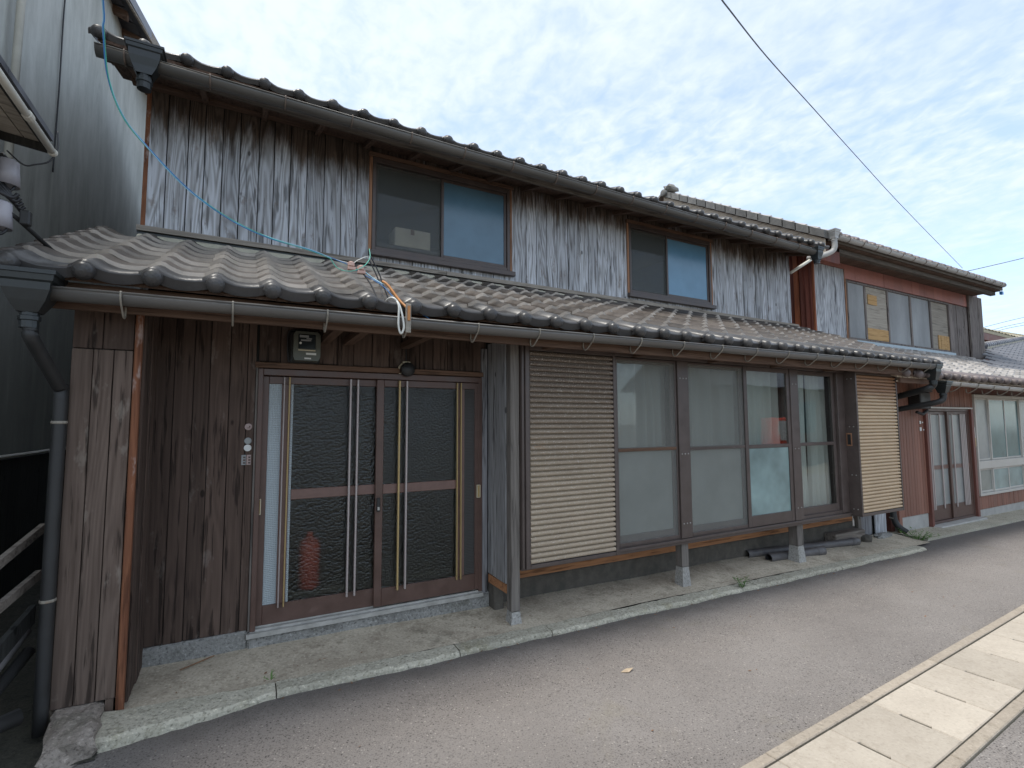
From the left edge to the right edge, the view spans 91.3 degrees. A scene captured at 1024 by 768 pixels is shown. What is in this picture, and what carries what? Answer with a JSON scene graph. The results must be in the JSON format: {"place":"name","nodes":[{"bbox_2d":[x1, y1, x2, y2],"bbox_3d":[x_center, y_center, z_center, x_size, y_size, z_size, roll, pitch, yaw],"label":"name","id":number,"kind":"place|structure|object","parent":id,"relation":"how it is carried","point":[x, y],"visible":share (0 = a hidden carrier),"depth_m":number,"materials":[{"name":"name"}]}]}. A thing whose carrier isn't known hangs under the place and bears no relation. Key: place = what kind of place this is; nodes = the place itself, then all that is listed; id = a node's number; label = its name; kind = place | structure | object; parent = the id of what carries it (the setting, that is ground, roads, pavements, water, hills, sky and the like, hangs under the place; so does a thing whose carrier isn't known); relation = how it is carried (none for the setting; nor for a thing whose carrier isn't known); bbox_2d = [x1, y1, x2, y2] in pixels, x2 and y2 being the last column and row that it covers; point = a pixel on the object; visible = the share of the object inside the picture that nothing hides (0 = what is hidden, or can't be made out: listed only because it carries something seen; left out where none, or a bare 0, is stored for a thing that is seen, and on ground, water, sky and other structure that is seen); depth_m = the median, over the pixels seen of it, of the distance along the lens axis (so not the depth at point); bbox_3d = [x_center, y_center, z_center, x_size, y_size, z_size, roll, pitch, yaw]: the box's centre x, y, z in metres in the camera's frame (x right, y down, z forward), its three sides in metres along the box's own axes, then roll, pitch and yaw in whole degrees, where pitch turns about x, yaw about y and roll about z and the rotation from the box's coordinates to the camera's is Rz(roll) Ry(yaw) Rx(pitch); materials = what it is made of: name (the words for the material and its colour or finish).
{"place":"outdoors","nodes":[
{"label":"outdoors","id":0,"kind":"place"},
{"bbox_2d":[0,708,23,732],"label":"scrap pipe","id":1,"kind":"object","parent":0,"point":[12,719],"visible":1,"depth_m":2.22,"materials":[{"name":"plastic"}]},
{"bbox_2d":[0,559,115,767],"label":"alley ground","id":2,"kind":"structure","parent":0,"point":[20,747],"depth_m":2.73,"materials":[{"name":"grey concrete"}]},
{"bbox_2d":[124,533,928,708],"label":"apron pavement","id":3,"kind":"structure","parent":0,"point":[236,670],"depth_m":3.53,"materials":[{"name":"concrete"}]},
{"bbox_2d":[180,655,214,670],"bbox_3d":[-1.894,1.678,3.016,0.007,0.014,0.198,-3,-5,31],"label":"twig","id":4,"kind":"object","parent":3,"relation":"on","point":[197,662],"visible":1,"depth_m":3.01,"materials":[{"name":"brown plant"}]},
{"bbox_2d":[765,546,826,561],"bbox_3d":[3.178,1.905,5.593,0.878,0.108,0.100,2,-5,-24],"label":"grey pipe","id":5,"kind":"object","parent":3,"relation":"on","point":[813,551],"visible":0.74,"depth_m":5.59,"materials":[{"name":"black plastic"}]},
{"bbox_2d":[747,537,860,557],"bbox_3d":[3.440,1.920,5.876,1.854,0.122,0.094,2,-5,-23],"label":"grey pipe","id":6,"kind":"object","parent":3,"relation":"on","point":[825,544],"visible":0.84,"depth_m":5.89,"materials":[{"name":"black plastic"}]},
{"bbox_2d":[824,527,864,540],"bbox_3d":[4.210,1.928,6.330,0.650,0.140,0.150,2,-5,-28],"label":"timber block","id":7,"kind":"object","parent":3,"relation":"on","point":[852,532],"depth_m":6.25,"materials":[{"name":"grey wood"}]},
{"bbox_2d":[861,534,872,541],"bbox_3d":[4.519,1.988,6.402,0.187,0.123,0.148,2,-5,-28],"label":"stone","id":8,"kind":"object","parent":3,"relation":"on","point":[866,538],"visible":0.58,"depth_m":6.34,"materials":[{"name":"grey stone"}]},
{"bbox_2d":[873,532,891,538],"bbox_3d":[4.927,2.019,6.633,0.370,0.091,0.124,2,-5,-28],"label":"stone","id":9,"kind":"object","parent":3,"relation":"on","point":[882,535],"visible":0.78,"depth_m":6.58,"materials":[{"name":"grey stone"}]},
{"bbox_2d":[71,521,1023,767],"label":"road","id":10,"kind":"structure","parent":0,"point":[813,650],"depth_m":2.88,"materials":[{"name":"grey asphalt"}]},
{"bbox_2d":[0,647,34,694],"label":"scrap pipe","id":11,"kind":"object","parent":10,"relation":"on","point":[15,667],"visible":1,"depth_m":2.36,"materials":[{"name":"plastic"}]},
{"bbox_2d":[0,629,30,671],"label":"scrap pipe","id":12,"kind":"object","parent":11,"relation":"on","point":[5,661],"visible":0.64,"depth_m":2.37,"materials":[{"name":"grey metal"}]},
{"bbox_2d":[0,604,35,662],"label":"scrap plank","id":13,"kind":"object","parent":12,"relation":"on","point":[11,637],"visible":1,"depth_m":2.40,"materials":[{"name":"wood"}]},
{"bbox_2d":[95,545,926,753],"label":"kerb","id":14,"kind":"structure","parent":10,"relation":"on","point":[121,728],"depth_m":3.04,"materials":[{"name":"concrete"}]},
{"bbox_2d":[263,669,274,679],"bbox_3d":[-1.362,1.663,2.852,0.078,0.040,0.072,-2,-5,25],"label":"weed","id":15,"kind":"object","parent":14,"relation":"on","point":[271,675],"visible":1,"depth_m":2.85,"materials":[{"name":"green plant"}]},
{"bbox_2d":[732,575,749,587],"bbox_3d":[2.125,1.818,4.616,0.157,0.108,0.137,-1,-4,5],"label":"weed","id":16,"kind":"object","parent":14,"relation":"on","point":[741,585],"visible":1,"depth_m":4.62,"materials":[{"name":"green plant"}]},
{"bbox_2d":[156,551,992,750],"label":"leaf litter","id":17,"kind":"object","parent":10,"relation":"on","point":[595,627],"visible":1,"depth_m":3.70,"materials":[{"name":"brown plant"}]},
{"bbox_2d":[622,668,631,671],"bbox_3d":[0.711,1.762,3.083,0.090,0.010,0.038,4,-6,-42],"label":"fallen leaf","id":18,"kind":"object","parent":10,"relation":"on","point":[627,670],"visible":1,"depth_m":3.08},
{"bbox_2d":[895,527,938,540],"bbox_3d":[5.393,2.001,6.674,0.420,0.150,0.464,-2,-5,22],"label":"weed","id":19,"kind":"object","parent":10,"relation":"on","point":[922,539],"visible":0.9,"depth_m":6.63,"materials":[{"name":"green plant"}]},
{"bbox_2d":[136,0,1023,334],"label":"sky","id":20,"kind":"structure","parent":0,"point":[643,96],"materials":[{"name":"blue"}]},
{"bbox_2d":[740,604,1023,767],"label":"pavement","id":21,"kind":"structure","parent":0,"point":[960,704],"depth_m":2.61,"materials":[{"name":"beige concrete"}]},
{"bbox_2d":[887,509,1023,540],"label":"side pavement","id":22,"kind":"structure","parent":0,"point":[1000,519],"depth_m":7.39,"materials":[{"name":"grey concrete"}]},
{"bbox_3d":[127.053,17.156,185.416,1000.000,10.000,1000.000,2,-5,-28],"label":"ground","id":23,"kind":"structure","parent":0,"visible":0},
{"bbox_2d":[34,700,104,767],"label":"corner stone","id":24,"kind":"object","parent":23,"relation":"on","point":[70,736],"visible":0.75,"depth_m":2.26,"materials":[{"name":"grey stone"}]},
{"bbox_2d":[0,0,159,598],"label":"neighbour house","id":25,"kind":"structure","parent":23,"relation":"on","point":[90,175],"depth_m":5.27,"materials":[{"name":"paint"}]},
{"bbox_2d":[0,55,58,166],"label":"awning","id":26,"kind":"object","parent":25,"relation":"attached to","point":[22,122],"visible":1,"depth_m":2.39,"materials":[{"name":"grey metal"}]},
{"bbox_2d":[0,152,20,191],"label":"insulator","id":27,"kind":"object","parent":26,"relation":"attached to","point":[10,172],"visible":0.76,"depth_m":2.51,"materials":[{"name":"grey ceramic"}]},
{"bbox_2d":[0,181,25,212],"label":"wire cluster","id":28,"kind":"object","parent":26,"relation":"hanging from","point":[14,199],"visible":0.91,"depth_m":2.47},
{"bbox_2d":[0,24,942,738],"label":"old house","id":29,"kind":"structure","parent":23,"relation":"on","point":[478,458],"depth_m":3.91,"materials":[{"name":"brown wood"}]},
{"bbox_2d":[0,570,41,612],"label":"scrap plank","id":30,"kind":"object","parent":29,"relation":"attached to","point":[18,591],"visible":0.89,"depth_m":2.42,"materials":[{"name":"grey wood"}]},
{"bbox_2d":[0,523,44,568],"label":"scrap plank","id":31,"kind":"object","parent":29,"relation":"on","point":[18,547],"visible":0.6,"depth_m":2.48,"materials":[{"name":"grey wood"}]},
{"bbox_2d":[12,210,53,249],"bbox_3d":[-2.439,-0.807,2.516,0.101,0.199,0.393,-1,-4,5],"label":"stay rod","id":32,"kind":"object","parent":29,"relation":"attached to","point":[24,219],"visible":0.89,"depth_m":2.48,"materials":[{"name":"metal"}]},
{"bbox_2d":[0,199,12,234],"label":"insulator","id":33,"kind":"object","parent":32,"relation":"attached to","point":[6,217],"visible":1,"depth_m":2.42,"materials":[{"name":"grey ceramic"}]},
{"bbox_2d":[241,455,245,464],"bbox_3d":[-1.768,0.501,3.298,0.026,0.065,0.005,2,-5,-28],"label":"sticker","id":34,"kind":"object","parent":29,"relation":"attached to","point":[243,459],"depth_m":3.30,"materials":[{"name":"white paper"}]},
{"bbox_2d":[244,445,250,450],"bbox_3d":[-1.750,0.423,3.313,0.045,0.044,0.006,2,-5,-28],"label":"round plaque","id":35,"kind":"object","parent":29,"relation":"attached to","point":[247,447],"visible":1,"depth_m":3.31,"materials":[{"name":"white plastic"}]},
{"bbox_2d":[244,438,251,443],"bbox_3d":[-1.750,0.377,3.316,0.045,0.044,0.008,2,-5,-28],"label":"round plaque","id":36,"kind":"object","parent":29,"relation":"attached to","point":[247,440],"visible":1,"depth_m":3.31,"materials":[{"name":"grey metal"}]},
{"bbox_2d":[246,455,250,464],"bbox_3d":[-1.742,0.501,3.312,0.026,0.065,0.005,2,-5,-28],"label":"sticker","id":37,"kind":"object","parent":29,"relation":"attached to","point":[248,460],"depth_m":3.31,"materials":[{"name":"white paper"}]},
{"bbox_2d":[245,423,251,429],"bbox_3d":[-1.750,0.284,3.323,0.045,0.044,0.008,2,-5,-28],"label":"round plaque","id":38,"kind":"object","parent":29,"relation":"attached to","point":[248,426],"visible":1,"depth_m":3.32,"materials":[{"name":"brown metal"}]},
{"bbox_2d":[102,0,428,333],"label":"service cable","id":39,"kind":"object","parent":29,"relation":"attached to","point":[359,269],"visible":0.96,"depth_m":2.94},
{"bbox_2d":[287,329,320,363],"bbox_3d":[-1.441,-0.268,3.472,0.217,0.241,0.114,2,-5,-28],"label":"electricity meter","id":40,"kind":"object","parent":29,"relation":"attached to","point":[303,346],"visible":1,"depth_m":3.45,"materials":[{"name":"grey plastic"}]},
{"bbox_2d":[246,368,482,639],"bbox_3d":[-0.987,0.793,3.693,1.670,1.746,0.102,2,-5,-28],"label":"entrance door","id":41,"kind":"structure","parent":29,"relation":"in","point":[381,474],"depth_m":3.65,"materials":[{"name":"black glass"}]},
{"bbox_2d":[398,349,414,376],"bbox_3d":[-0.804,-0.193,3.828,0.124,0.299,0.081,2,-5,-28],"label":"wall lamp","id":42,"kind":"object","parent":29,"relation":"attached to","point":[406,368],"visible":0.98,"depth_m":3.79,"materials":[{"name":"black plastic"}]},
{"bbox_2d":[405,303,410,332],"bbox_3d":[-0.632,-0.402,3.058,0.034,0.180,0.022,2,-5,-28],"label":"cable bracket","id":43,"kind":"object","parent":29,"relation":"attached to","point":[408,319],"visible":1,"depth_m":3.05,"materials":[{"name":"grey metal"}]},
{"bbox_2d":[377,242,439,254],"bbox_3d":[-0.824,-1.368,5.537,1.460,0.053,0.375,2,-5,-28],"label":"shelf","id":44,"kind":"object","parent":29,"relation":"attached to","point":[407,248],"depth_m":5.19,"materials":[{"name":"grey wood"}]},
{"bbox_2d":[389,227,429,250],"bbox_3d":[-1.093,-1.508,5.338,0.380,0.195,0.250,2,-5,-28],"label":"cardboard box","id":45,"kind":"object","parent":44,"relation":"on","point":[404,237],"visible":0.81,"depth_m":5.23,"materials":[{"name":"grey cardboard"}]},
{"bbox_2d":[368,151,515,276],"bbox_3d":[-0.710,-1.771,5.368,1.645,1.060,0.115,2,-5,-28],"label":"window","id":46,"kind":"structure","parent":29,"relation":"in","point":[476,213],"depth_m":5.45,"materials":[{"name":"glass"}]},
{"bbox_2d":[617,363,664,447],"bbox_3d":[1.150,0.583,4.567,0.744,1.560,0.089,2,-5,-28],"label":"curtain","id":47,"kind":"object","parent":29,"relation":"hanging from","point":[641,402],"visible":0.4,"depth_m":4.62,"materials":[{"name":"white fabric"}]},
{"bbox_2d":[625,219,716,309],"bbox_3d":[2.209,-1.621,6.932,1.635,1.035,0.115,2,-5,-28],"label":"window","id":48,"kind":"structure","parent":29,"relation":"in","point":[688,257],"depth_m":7.01,"materials":[{"name":"glass"}]},
{"bbox_2d":[519,345,852,570],"bbox_3d":[2.055,0.622,4.938,4.565,1.720,0.137,2,-5,-28],"label":"bay window","id":49,"kind":"structure","parent":29,"relation":"in","point":[679,493],"depth_m":4.89,"materials":[{"name":"glass"}]},
{"bbox_2d":[688,368,734,445],"bbox_3d":[1.932,0.612,4.990,0.824,1.560,0.094,2,-5,-28],"label":"curtain","id":50,"kind":"object","parent":29,"relation":"hanging from","point":[711,412],"visible":0.27,"depth_m":5.07,"materials":[{"name":"white fabric"}]},
{"bbox_2d":[733,371,779,444],"bbox_3d":[2.632,0.638,5.366,0.754,1.560,0.091,2,-5,-28],"label":"curtain","id":51,"kind":"object","parent":29,"relation":"hanging from","point":[763,411],"visible":0.34,"depth_m":5.43,"materials":[{"name":"white fabric"}]},
{"bbox_2d":[797,375,809,506],"bbox_3d":[3.226,0.660,5.696,0.394,1.560,0.044,2,-5,-28],"label":"curtain","id":52,"kind":"object","parent":29,"relation":"hanging from","point":[803,448],"visible":0.32,"depth_m":5.76,"materials":[{"name":"white fabric"}]},
{"bbox_2d":[804,375,831,505],"bbox_3d":[3.583,0.674,5.899,0.374,1.560,0.079,2,-5,-28],"label":"curtain","id":53,"kind":"object","parent":29,"relation":"hanging from","point":[819,488],"visible":0.96,"depth_m":5.90,"materials":[{"name":"white fabric"}]},
{"bbox_2d":[658,184,1023,532],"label":"neighbour house","id":54,"kind":"structure","parent":23,"relation":"on","point":[954,473],"depth_m":9.18,"materials":[{"name":"brown wood"}]},
{"bbox_2d":[721,0,947,252],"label":"overhead wire","id":55,"kind":"object","parent":54,"relation":"attached to","point":[731,12],"visible":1,"depth_m":7.64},
{"bbox_2d":[846,280,951,351],"bbox_3d":[8.398,-1.381,10.781,4.280,1.180,0.080,2,-5,-28],"label":"boarded window","id":56,"kind":"structure","parent":54,"relation":"in","point":[875,314],"depth_m":10.65,"materials":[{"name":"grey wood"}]},
{"bbox_2d":[908,391,932,415],"bbox_3d":[5.995,0.284,7.346,0.349,0.362,0.176,2,-5,-28],"label":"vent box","id":57,"kind":"object","parent":54,"relation":"attached to","point":[920,398],"visible":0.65,"depth_m":7.29,"materials":[{"name":"black metal"}]},
{"bbox_2d":[928,407,975,523],"bbox_3d":[6.865,1.242,7.840,1.530,1.755,0.110,2,-5,-28],"label":"sliding door","id":58,"kind":"structure","parent":54,"relation":"in","point":[949,430],"depth_m":7.87,"materials":[{"name":"grey metal"}]},
{"bbox_2d":[969,258,1022,270],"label":"overhead wire","id":59,"kind":"object","parent":54,"relation":"attached to","point":[996,264],"visible":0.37,"depth_m":20.28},
{"bbox_2d":[972,394,1023,495],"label":"window","id":60,"kind":"structure","parent":54,"relation":"in","point":[998,420],"depth_m":8.76,"materials":[{"name":"grey glass"}]},
{"bbox_2d":[981,336,1023,369],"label":"hip roof house","id":61,"kind":"structure","parent":23,"relation":"on","point":[1007,353],"depth_m":12.97,"materials":[{"name":"grey tile"}]},
{"bbox_2d":[983,328,1023,360],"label":"house","id":62,"kind":"structure","parent":23,"relation":"on","point":[991,335],"depth_m":29.33,"materials":[{"name":"white tile"}]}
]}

